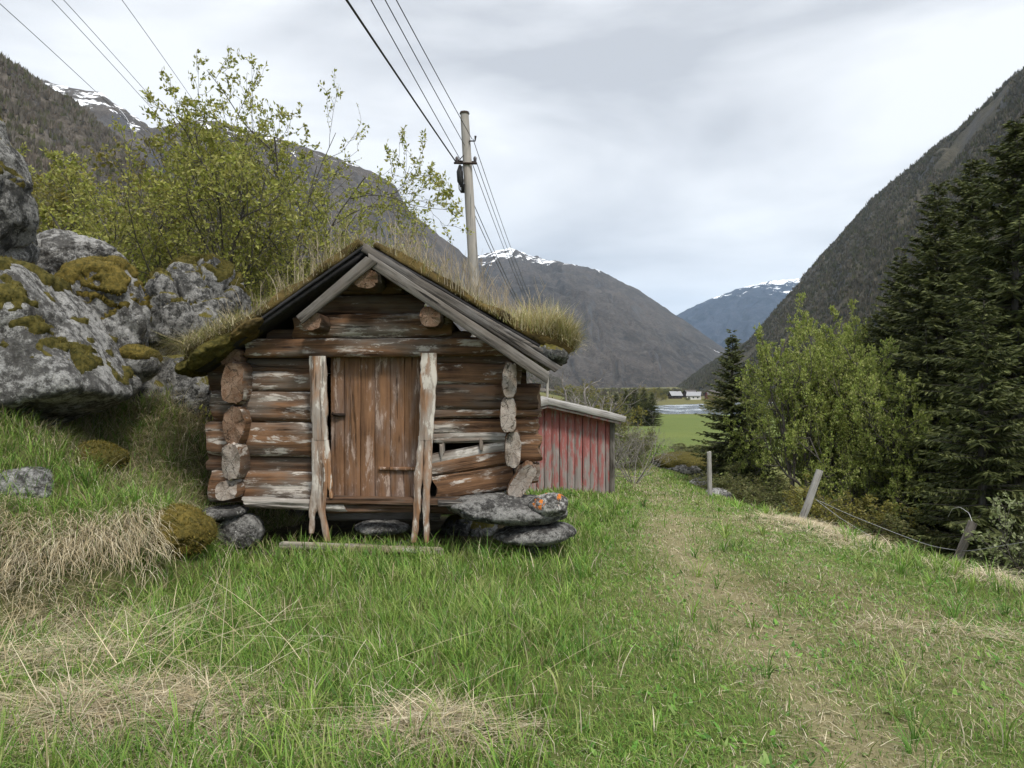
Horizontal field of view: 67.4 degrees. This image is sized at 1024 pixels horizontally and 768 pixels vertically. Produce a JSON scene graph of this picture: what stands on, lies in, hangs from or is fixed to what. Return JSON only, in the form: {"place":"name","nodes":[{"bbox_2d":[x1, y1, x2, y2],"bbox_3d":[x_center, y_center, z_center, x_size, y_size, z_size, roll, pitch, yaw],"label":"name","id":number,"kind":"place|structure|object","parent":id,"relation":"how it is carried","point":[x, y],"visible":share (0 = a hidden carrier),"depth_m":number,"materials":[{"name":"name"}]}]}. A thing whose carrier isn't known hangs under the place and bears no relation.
{"place":"outdoors","nodes":[
{"label":"outdoors","id":0,"kind":"place"},
{"bbox_2d":[122,0,253,189],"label":"power cable","id":1,"kind":"object","parent":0,"point":[158,50],"visible":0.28,"depth_m":31.58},
{"bbox_2d":[0,64,553,390],"bbox_3d":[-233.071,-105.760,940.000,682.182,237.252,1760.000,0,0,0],"label":"slope","id":2,"kind":"structure","parent":0,"point":[80,136],"depth_m":447.81,"materials":[{"name":"plant"}]},
{"bbox_2d":[40,79,579,387],"bbox_3d":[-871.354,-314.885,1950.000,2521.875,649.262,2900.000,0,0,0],"label":"mountain","id":3,"kind":"structure","parent":0,"point":[102,108],"depth_m":1596.18,"materials":[{"name":"stone"}]},
{"bbox_2d":[0,387,1023,767],"bbox_3d":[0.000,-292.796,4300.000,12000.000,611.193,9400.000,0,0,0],"label":"ground","id":4,"kind":"structure","parent":0,"point":[684,429],"depth_m":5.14,"materials":[{"name":"plant"}]},
{"bbox_2d":[0,115,39,264],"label":"boulder","id":5,"kind":"object","parent":4,"relation":"on","point":[19,217],"visible":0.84,"depth_m":8.32,"materials":[{"name":"stone"}]},
{"bbox_2d":[0,466,53,498],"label":"stone","id":6,"kind":"object","parent":4,"relation":"on","point":[35,474],"visible":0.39,"depth_m":6.12,"materials":[{"name":"stone"}]},
{"bbox_2d":[31,160,87,217],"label":"bush","id":7,"kind":"object","parent":4,"relation":"on","point":[46,195],"visible":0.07,"depth_m":34.86,"materials":[{"name":"green plant"}]},
{"bbox_2d":[0,255,133,425],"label":"boulder","id":8,"kind":"object","parent":4,"relation":"on","point":[60,354],"visible":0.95,"depth_m":7.12,"materials":[{"name":"stone"}]},
{"bbox_2d":[131,374,142,396],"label":"stone","id":9,"kind":"object","parent":8,"relation":"on","point":[137,383],"visible":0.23,"depth_m":8.18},
{"bbox_2d":[119,343,162,382],"bbox_3d":[-4.139,-0.230,8.401,0.610,0.478,0.564,0,0,0],"label":"stone","id":10,"kind":"object","parent":9,"relation":"on","point":[133,356],"visible":0.6,"depth_m":8.25,"materials":[{"name":"stone"}]},
{"bbox_2d":[31,165,130,232],"bbox_3d":[-12.273,-3.643,17.408,6.608,4.979,5.520,0,0,0],"label":"willow shrub","id":11,"kind":"object","parent":4,"relation":"on","point":[42,189],"visible":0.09,"depth_m":17.87,"materials":[{"name":"green plant"}]},
{"bbox_2d":[36,228,129,274],"bbox_3d":[-5.903,-1.533,9.992,1.806,0.929,1.204,0,0,0],"label":"boulder","id":12,"kind":"object","parent":4,"relation":"on","point":[58,247],"visible":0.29,"depth_m":9.58,"materials":[{"name":"stone"}]},
{"bbox_2d":[0,4,172,164],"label":"power cable","id":13,"kind":"object","parent":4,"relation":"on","point":[67,65],"visible":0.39,"depth_m":29.79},
{"bbox_2d":[69,439,130,473],"bbox_3d":[-3.868,0.706,7.205,0.442,0.404,0.940,0,0,0],"label":"moss hummock","id":14,"kind":"object","parent":4,"relation":"on","point":[115,452],"visible":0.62,"depth_m":7.08,"materials":[{"name":"plant"}]},
{"bbox_2d":[0,496,205,624],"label":"hanging straw","id":15,"kind":"object","parent":4,"relation":"on","point":[112,535],"visible":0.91,"depth_m":5.63,"materials":[{"name":"plant"}]},
{"bbox_2d":[54,254,152,347],"bbox_3d":[-4.601,-0.629,8.615,1.188,1.688,1.267,0,0,0],"label":"boulder","id":16,"kind":"object","parent":4,"relation":"on","point":[110,290],"visible":0.54,"depth_m":8.26,"materials":[{"name":"stone"}]},
{"bbox_2d":[52,0,178,138],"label":"power cable","id":17,"kind":"object","parent":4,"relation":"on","point":[106,58],"visible":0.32,"depth_m":31.18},
{"bbox_2d":[31,120,245,278],"bbox_3d":[-8.202,-2.358,14.760,7.247,4.341,6.507,0,0,0],"label":"willow shrub","id":18,"kind":"object","parent":4,"relation":"on","point":[64,198],"visible":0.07,"depth_m":13.34,"materials":[{"name":"green plant"}]},
{"bbox_2d":[0,380,317,620],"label":"bank grass","id":19,"kind":"structure","parent":4,"relation":"on","point":[287,522],"depth_m":6.97,"materials":[{"name":"plant"}]},
{"bbox_2d":[64,0,270,238],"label":"power cable","id":20,"kind":"object","parent":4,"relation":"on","point":[116,58],"visible":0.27,"depth_m":30.99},
{"bbox_2d":[129,354,212,421],"bbox_3d":[-4.110,0.186,9.388,1.176,1.095,0.960,0,0,0],"label":"boulder","id":21,"kind":"object","parent":4,"relation":"on","point":[195,387],"visible":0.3,"depth_m":9.04,"materials":[{"name":"stone"}]},
{"bbox_2d":[148,503,218,558],"bbox_3d":[-2.760,1.206,6.342,0.658,0.479,0.699,0,0,0],"label":"moss hummock","id":22,"kind":"object","parent":4,"relation":"on","point":[187,530],"visible":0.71,"depth_m":6.18,"materials":[{"name":"plant"}]},
{"bbox_2d":[17,131,366,309],"bbox_3d":[-6.212,-1.880,13.655,6.816,5.363,8.360,0,0,0],"label":"willow tree","id":23,"kind":"object","parent":4,"relation":"on","point":[82,223],"visible":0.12,"depth_m":13.66,"materials":[{"name":"green plant"}]},
{"bbox_2d":[144,252,251,355],"bbox_3d":[-4.182,-0.672,10.189,1.459,2.184,1.452,0,0,0],"label":"boulder","id":24,"kind":"object","parent":4,"relation":"on","point":[182,291],"visible":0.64,"depth_m":9.72,"materials":[{"name":"stone"}]},
{"bbox_2d":[217,513,265,552],"bbox_3d":[-2.760,1.522,7.866,0.471,0.394,0.513,0,0,26],"label":"footing stone","id":25,"kind":"object","parent":4,"relation":"on","point":[241,528],"visible":0.78,"depth_m":7.68,"materials":[{"name":"stone"}]},
{"bbox_2d":[202,504,249,521],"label":"stone slab","id":26,"kind":"structure","parent":25,"relation":"on","point":[224,512],"depth_m":7.69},
{"bbox_2d":[188,216,320,307],"bbox_3d":[-7.854,-2.133,20.862,6.064,5.296,6.554,0,0,29],"label":"bush","id":27,"kind":"object","parent":4,"relation":"on","point":[272,258],"visible":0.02,"depth_m":20.80,"materials":[{"name":"green plant"}]},
{"bbox_2d":[39,47,474,425],"bbox_3d":[-4.380,-1.690,12.518,7.090,7.709,6.559,0,0,18],"label":"willow tree","id":28,"kind":"object","parent":4,"relation":"on","point":[247,179],"visible":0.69,"depth_m":11.79,"materials":[{"name":"green plant"}]},
{"bbox_2d":[229,203,351,313],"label":"willow tree","id":29,"kind":"object","parent":4,"relation":"on","point":[263,296],"visible":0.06,"depth_m":13.08,"materials":[{"name":"green plant"}]},
{"bbox_2d":[285,509,318,520],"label":"footing stone","id":30,"kind":"object","parent":4,"relation":"on","point":[306,512],"visible":0.06,"depth_m":10.69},
{"bbox_2d":[0,406,628,765],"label":"dead stems","id":31,"kind":"object","parent":4,"relation":"on","point":[136,642],"visible":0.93,"depth_m":4.13,"materials":[{"name":"plant"}]},
{"bbox_2d":[279,541,442,554],"bbox_3d":[-1.474,1.627,7.620,1.607,0.086,0.254,2,-10,0],"label":"plank","id":32,"kind":"object","parent":4,"relation":"on","point":[298,543],"visible":0.45,"depth_m":7.50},
{"bbox_2d":[144,209,597,541],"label":"log storehouse","id":33,"kind":"structure","parent":4,"relation":"on","point":[356,380],"depth_m":7.88,"materials":[{"name":"wood"}]},
{"bbox_2d":[331,357,419,496],"bbox_3d":[-1.425,0.449,7.996,0.931,1.500,0.103,0,0,0],"label":"door","id":34,"kind":"structure","parent":33,"relation":"in","point":[375,414],"depth_m":8.01,"materials":[{"name":"wood"}]},
{"bbox_2d":[367,533,408,544],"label":"footing stone","id":35,"kind":"object","parent":4,"relation":"on","point":[396,536],"visible":0.2,"depth_m":8.11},
{"bbox_2d":[354,519,409,535],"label":"stone slab","id":36,"kind":"structure","parent":35,"relation":"on","point":[384,527],"depth_m":7.96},
{"bbox_2d":[454,110,479,336],"bbox_3d":[-0.946,-1.962,18.960,0.967,9.536,0.410,0,0,0],"label":"utility pole","id":37,"kind":"object","parent":4,"relation":"on","point":[466,184],"visible":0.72,"depth_m":18.90,"materials":[{"name":"grey wood"}]},
{"bbox_2d":[345,0,455,161],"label":"power cable","id":38,"kind":"object","parent":37,"relation":"attached to","point":[371,37],"visible":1,"depth_m":11.89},
{"bbox_2d":[371,0,463,165],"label":"power cable","id":39,"kind":"object","parent":37,"relation":"attached to","point":[412,74],"visible":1,"depth_m":12.87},
{"bbox_2d":[385,0,464,144],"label":"power cable","id":40,"kind":"object","parent":37,"relation":"attached to","point":[420,65],"visible":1,"depth_m":13.11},
{"bbox_2d":[396,0,471,138],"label":"power cable","id":41,"kind":"object","parent":37,"relation":"attached to","point":[430,63],"visible":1,"depth_m":13.42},
{"bbox_2d":[475,216,518,306],"bbox_3d":[1.107,-4.317,48.500,0.022,1.182,59.187,0,0,5],"label":"power cable","id":42,"kind":"object","parent":37,"relation":"attached to","point":[493,256],"visible":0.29,"depth_m":26.10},
{"bbox_2d":[475,207,521,307],"bbox_3d":[1.231,-4.344,48.500,0.022,1.128,59.191,0,0,5],"label":"power cable","id":43,"kind":"object","parent":37,"relation":"attached to","point":[494,251],"visible":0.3,"depth_m":25.48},
{"bbox_2d":[473,166,530,310],"bbox_3d":[1.318,-4.948,48.500,0.018,1.202,59.185,0,0,5],"label":"power cable","id":44,"kind":"object","parent":37,"relation":"attached to","point":[495,226],"visible":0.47,"depth_m":24.54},
{"bbox_2d":[477,164,527,298],"bbox_3d":[1.455,-4.944,48.500,0.018,1.162,59.187,0,0,5],"label":"power cable","id":45,"kind":"object","parent":37,"relation":"attached to","point":[498,224],"visible":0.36,"depth_m":24.24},
{"bbox_2d":[473,139,533,304],"bbox_3d":[1.493,-5.378,48.500,0.018,1.382,59.205,0,0,5],"label":"power cable","id":46,"kind":"object","parent":37,"relation":"attached to","point":[498,213],"visible":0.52,"depth_m":24.74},
{"bbox_2d":[440,514,497,536],"bbox_3d":[-0.526,1.793,9.420,0.710,0.530,0.764,0,0,0],"label":"footing stone","id":47,"kind":"object","parent":4,"relation":"on","point":[456,523],"visible":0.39,"depth_m":9.13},
{"bbox_2d":[0,385,1023,767],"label":"meadow grass","id":48,"kind":"structure","parent":4,"relation":"on","point":[304,565],"depth_m":4.67,"materials":[{"name":"plant"}]},
{"bbox_2d":[0,52,1023,389],"bbox_3d":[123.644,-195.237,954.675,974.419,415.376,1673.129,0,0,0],"label":"hillside wood","id":49,"kind":"object","parent":4,"relation":"on","point":[696,380],"visible":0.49,"depth_m":669.39,"materials":[{"name":"plant"}]},
{"bbox_2d":[515,544,555,556],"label":"footing stone","id":50,"kind":"object","parent":4,"relation":"on","point":[532,549],"visible":0.07,"depth_m":7.59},
{"bbox_2d":[493,521,576,546],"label":"stone slab","id":51,"kind":"structure","parent":50,"relation":"on","point":[555,532],"depth_m":7.41,"materials":[{"name":"stone"}]},
{"bbox_2d":[447,492,567,526],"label":"stone slab","id":52,"kind":"structure","parent":51,"relation":"on","point":[499,508],"depth_m":7.40,"materials":[{"name":"stone"}]},
{"bbox_2d":[437,500,462,506],"bbox_3d":[-0.326,1.188,7.599,0.838,0.054,0.174,1,0,0],"label":"plank","id":53,"kind":"object","parent":52,"relation":"on","point":[445,503],"visible":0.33,"depth_m":7.52,"materials":[{"name":"grey wood"}]},
{"bbox_2d":[529,492,567,516],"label":"stone slab","id":54,"kind":"structure","parent":52,"relation":"on","point":[553,504],"depth_m":7.36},
{"bbox_2d":[548,385,582,403],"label":"bush","id":55,"kind":"object","parent":4,"relation":"on","point":[572,390],"visible":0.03,"depth_m":47.04,"materials":[{"name":"green plant"}]},
{"bbox_2d":[554,379,596,399],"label":"bush","id":56,"kind":"object","parent":4,"relation":"on","point":[581,390],"visible":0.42,"depth_m":237.30,"materials":[{"name":"green plant"}]},
{"bbox_2d":[526,396,625,493],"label":"red shed","id":57,"kind":"structure","parent":4,"relation":"on","point":[577,447],"depth_m":16.99,"materials":[{"name":"wood"}]},
{"bbox_2d":[577,392,610,407],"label":"bush","id":58,"kind":"object","parent":4,"relation":"on","point":[590,398],"visible":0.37,"depth_m":199.40,"materials":[{"name":"green plant"}]},
{"bbox_2d":[562,392,633,430],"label":"bush","id":59,"kind":"object","parent":4,"relation":"on","point":[622,412],"visible":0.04,"depth_m":35.82,"materials":[{"name":"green plant"}]},
{"bbox_2d":[554,366,645,465],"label":"bare tree","id":60,"kind":"object","parent":4,"relation":"on","point":[584,400],"visible":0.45,"depth_m":24.97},
{"bbox_2d":[575,390,647,438],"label":"bush","id":61,"kind":"object","parent":4,"relation":"on","point":[630,419],"visible":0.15,"depth_m":54.37,"materials":[{"name":"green plant"}]},
{"bbox_2d":[612,392,626,424],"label":"spruce tree","id":62,"kind":"object","parent":4,"relation":"on","point":[615,398],"visible":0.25,"depth_m":145.92,"materials":[{"name":"green plant"}]},
{"bbox_2d":[588,398,656,477],"bbox_3d":[3.008,2.067,26.022,3.361,3.236,3.165,0,0,28],"label":"bush","id":63,"kind":"object","parent":4,"relation":"on","point":[627,442],"visible":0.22,"depth_m":25.64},
{"bbox_2d":[620,389,630,422],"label":"spruce tree","id":64,"kind":"object","parent":4,"relation":"on","point":[626,394],"visible":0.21,"depth_m":149.87,"materials":[{"name":"green plant"}]},
{"bbox_2d":[615,423,656,470],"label":"bush","id":65,"kind":"object","parent":4,"relation":"on","point":[638,443],"visible":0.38,"depth_m":30.80,"materials":[{"name":"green plant"}]},
{"bbox_2d":[624,387,648,425],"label":"spruce tree","id":66,"kind":"object","parent":4,"relation":"on","point":[635,394],"visible":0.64,"depth_m":146.64,"materials":[{"name":"green plant"}]},
{"bbox_2d":[615,414,681,484],"bbox_3d":[3.600,2.071,22.485,2.616,2.676,2.778,0,0,6],"label":"bush","id":67,"kind":"object","parent":4,"relation":"on","point":[642,463],"visible":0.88,"depth_m":22.52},
{"bbox_2d":[638,388,659,425],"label":"spruce tree","id":68,"kind":"object","parent":4,"relation":"on","point":[644,400],"visible":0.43,"depth_m":149.74,"materials":[{"name":"green plant"}]},
{"bbox_2d":[636,384,662,395],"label":"bush","id":69,"kind":"object","parent":4,"relation":"on","point":[650,391],"visible":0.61,"depth_m":639.60,"materials":[{"name":"green plant"}]},
{"bbox_2d":[643,392,663,425],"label":"spruce tree","id":70,"kind":"object","parent":4,"relation":"on","point":[649,417],"visible":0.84,"depth_m":147.70,"materials":[{"name":"green plant"}]},
{"bbox_2d":[647,387,669,395],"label":"bush","id":71,"kind":"object","parent":4,"relation":"on","point":[666,391],"visible":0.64,"depth_m":697.28,"materials":[{"name":"green plant"}]},
{"bbox_2d":[540,387,778,402],"bbox_3d":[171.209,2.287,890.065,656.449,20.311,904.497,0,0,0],"label":"valley brushwood","id":72,"kind":"object","parent":4,"relation":"on","point":[611,390],"visible":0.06,"depth_m":947.36,"materials":[{"name":"green plant"}]},
{"bbox_2d":[654,393,667,400],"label":"bush","id":73,"kind":"object","parent":4,"relation":"on","point":[663,396],"visible":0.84,"depth_m":516.83,"materials":[{"name":"green plant"}]},
{"bbox_2d":[667,390,682,398],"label":"house","id":74,"kind":"structure","parent":4,"relation":"on","point":[677,394],"depth_m":627.10,"materials":[{"name":"metal"}]},
{"bbox_2d":[652,451,724,477],"bbox_3d":[7.143,3.283,30.981,3.073,1.169,2.455,0,0,0],"label":"boulder","id":75,"kind":"object","parent":4,"relation":"on","point":[684,462],"visible":0.54,"depth_m":30.03,"materials":[{"name":"stone"}]},
{"bbox_2d":[673,443,708,452],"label":"bush","id":76,"kind":"object","parent":4,"relation":"on","point":[684,448],"visible":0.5,"depth_m":47.11,"materials":[{"name":"green plant"}]},
{"bbox_2d":[686,391,701,399],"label":"house","id":77,"kind":"structure","parent":4,"relation":"on","point":[696,395],"depth_m":596.74,"materials":[{"name":"stone"}]},
{"bbox_2d":[689,477,706,488],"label":"boulder","id":78,"kind":"object","parent":4,"relation":"on","point":[696,481],"visible":0.11,"depth_m":26.70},
{"bbox_2d":[707,451,711,495],"bbox_3d":[4.889,2.368,19.000,0.107,1.403,0.081,-1,0,0],"label":"fence post","id":79,"kind":"object","parent":4,"relation":"on","point":[709,474],"visible":0.73,"depth_m":18.96,"materials":[{"name":"grey wood"}]},
{"bbox_2d":[699,397,723,413],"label":"bush","id":80,"kind":"object","parent":4,"relation":"on","point":[703,409],"visible":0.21,"depth_m":234.98,"materials":[{"name":"green plant"}]},
{"bbox_2d":[706,488,733,497],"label":"boulder","id":81,"kind":"object","parent":4,"relation":"on","point":[718,491],"visible":0.23,"depth_m":22.29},
{"bbox_2d":[705,391,737,404],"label":"bush","id":82,"kind":"object","parent":4,"relation":"on","point":[710,396],"visible":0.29,"depth_m":400.82,"materials":[{"name":"green plant"}]},
{"bbox_2d":[678,463,777,500],"bbox_3d":[6.880,3.123,24.152,2.702,1.323,2.317,0,0,-19],"label":"bush","id":83,"kind":"object","parent":4,"relation":"on","point":[738,478],"visible":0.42,"depth_m":23.80,"materials":[{"name":"green plant"}]},
{"bbox_2d":[682,329,791,512],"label":"spruce tree","id":84,"kind":"object","parent":4,"relation":"on","point":[718,449],"visible":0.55,"depth_m":26.86,"materials":[{"name":"green plant"}]},
{"bbox_2d":[724,374,784,507],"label":"spruce tree","id":85,"kind":"object","parent":4,"relation":"on","point":[761,428],"visible":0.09,"depth_m":29.85,"materials":[{"name":"green plant"}]},
{"bbox_2d":[719,473,809,513],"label":"bush","id":86,"kind":"object","parent":4,"relation":"on","point":[749,492],"visible":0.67,"depth_m":21.80,"materials":[{"name":"green plant"}]},
{"bbox_2d":[776,319,820,513],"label":"birch tree","id":87,"kind":"object","parent":4,"relation":"on","point":[815,327],"depth_m":31.08,"materials":[{"name":"green plant"}]},
{"bbox_2d":[798,469,822,519],"bbox_3d":[5.393,2.188,13.999,0.126,1.328,0.093,20,0,0],"label":"fence post","id":88,"kind":"object","parent":4,"relation":"on","point":[810,496],"visible":0.68,"depth_m":13.96,"materials":[{"name":"grey wood"}]},
{"bbox_2d":[722,305,905,519],"bbox_3d":[9.855,1.603,24.331,4.191,8.177,5.601,0,0,-25],"label":"birch tree","id":89,"kind":"object","parent":4,"relation":"on","point":[839,402],"visible":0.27,"depth_m":23.70,"materials":[{"name":"green plant"}]},
{"bbox_2d":[735,292,893,520],"bbox_3d":[9.341,0.987,23.455,5.041,7.680,3.772,0,0,0],"label":"birch tree","id":90,"kind":"object","parent":4,"relation":"on","point":[804,381],"visible":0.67,"depth_m":23.09,"materials":[{"name":"green plant"}]},
{"bbox_2d":[790,299,894,494],"bbox_3d":[12.227,1.569,28.219,4.191,9.565,5.601,0,0,41],"label":"birch tree","id":91,"kind":"object","parent":4,"relation":"on","point":[856,337],"visible":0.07,"depth_m":28.30,"materials":[{"name":"green plant"}]},
{"bbox_2d":[775,472,923,545],"bbox_3d":[7.917,3.206,18.973,3.032,2.118,3.277,0,0,-9],"label":"bush","id":92,"kind":"object","parent":4,"relation":"on","point":[819,507],"visible":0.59,"depth_m":18.53,"materials":[{"name":"green plant"}]},
{"bbox_2d":[851,321,879,356],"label":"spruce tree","id":93,"kind":"object","parent":4,"relation":"on","point":[868,339],"visible":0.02,"depth_m":32.89,"materials":[{"name":"green plant"}]},
{"bbox_2d":[819,255,936,523],"bbox_3d":[14.050,0.891,27.991,6.741,11.259,7.074,0,0,31],"label":"spruce tree","id":94,"kind":"object","parent":4,"relation":"on","point":[880,330],"visible":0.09,"depth_m":27.91,"materials":[{"name":"green plant"}]},
{"bbox_2d":[781,357,1005,542],"bbox_3d":[11.047,2.384,21.933,5.849,6.373,4.733,0,0,33],"label":"birch tree","id":95,"kind":"object","parent":4,"relation":"on","point":[855,476],"visible":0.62,"depth_m":21.32,"materials":[{"name":"green plant"}]},
{"bbox_2d":[833,510,958,556],"bbox_3d":[8.730,3.709,17.762,2.759,1.575,3.216,0,0,33],"label":"bush","id":96,"kind":"object","parent":4,"relation":"on","point":[891,521],"visible":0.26,"depth_m":17.69,"materials":[{"name":"green plant"}]},
{"bbox_2d":[854,322,990,557],"bbox_3d":[11.508,2.297,21.394,4.798,8.075,4.812,0,0,-2],"label":"spruce tree","id":97,"kind":"object","parent":4,"relation":"on","point":[924,375],"visible":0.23,"depth_m":21.30,"materials":[{"name":"green plant"}]},
{"bbox_2d":[832,180,1022,532],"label":"spruce tree","id":98,"kind":"object","parent":4,"relation":"on","point":[931,250],"visible":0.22,"depth_m":24.80,"materials":[{"name":"green plant"}]},
{"bbox_2d":[851,114,1023,575],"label":"spruce tree","id":99,"kind":"object","parent":4,"relation":"on","point":[1006,288],"visible":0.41,"depth_m":19.97,"materials":[{"name":"green plant"}]},
{"bbox_2d":[882,159,1023,532],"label":"spruce tree","id":100,"kind":"object","parent":4,"relation":"on","point":[965,205],"visible":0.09,"depth_m":26.79,"materials":[{"name":"green plant"}]},
{"bbox_2d":[901,290,1023,581],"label":"spruce tree","id":101,"kind":"object","parent":4,"relation":"on","point":[1003,457],"visible":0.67,"depth_m":17.34,"materials":[{"name":"green plant"}]},
{"bbox_2d":[953,520,976,560],"bbox_3d":[5.978,2.175,10.200,0.105,0.756,0.080,23,0,0],"label":"fence post","id":102,"kind":"object","parent":4,"relation":"on","point":[963,544],"visible":0.62,"depth_m":10.16,"materials":[{"name":"grey wood"}]},
{"bbox_2d":[816,499,1023,550],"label":"fence wire","id":103,"kind":"object","parent":102,"relation":"attached to","point":[924,543],"visible":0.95,"depth_m":11.04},
{"bbox_2d":[961,491,1023,578],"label":"bush","id":104,"kind":"object","parent":4,"relation":"on","point":[1005,518],"visible":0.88,"depth_m":10.01,"materials":[{"name":"green plant"}]},
{"bbox_2d":[988,195,1023,480],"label":"spruce tree","id":105,"kind":"object","parent":4,"relation":"on","point":[1022,270],"visible":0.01,"depth_m":23.84,"materials":[{"name":"green plant"}]},
{"bbox_2d":[0,385,1023,767],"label":"dry grass","id":106,"kind":"structure","parent":0,"point":[398,709],"depth_m":3.69,"materials":[{"name":"plant"}]},
{"bbox_2d":[0,0,1023,314],"label":"sky","id":107,"kind":"structure","parent":0,"point":[687,154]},
{"bbox_2d":[478,248,726,387],"bbox_3d":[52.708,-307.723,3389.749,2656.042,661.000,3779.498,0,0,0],"label":"mountain","id":108,"kind":"structure","parent":0,"point":[637,337],"depth_m":2413.13,"materials":[{"name":"stone"}]},
{"bbox_2d":[655,402,772,414],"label":"river","id":109,"kind":"structure","parent":0,"point":[682,409],"depth_m":352.38,"materials":[{"name":"liquid"}]},
{"bbox_2d":[676,278,800,348],"bbox_3d":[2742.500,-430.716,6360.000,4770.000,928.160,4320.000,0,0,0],"label":"mountain","id":110,"kind":"structure","parent":0,"point":[743,311],"depth_m":5856.17,"materials":[{"name":"stone"}]},
{"bbox_2d":[700,70,1023,394],"bbox_3d":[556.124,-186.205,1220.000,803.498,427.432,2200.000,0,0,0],"label":"mountain","id":111,"kind":"structure","parent":0,"point":[983,117],"depth_m":825.25,"materials":[{"name":"stone"}]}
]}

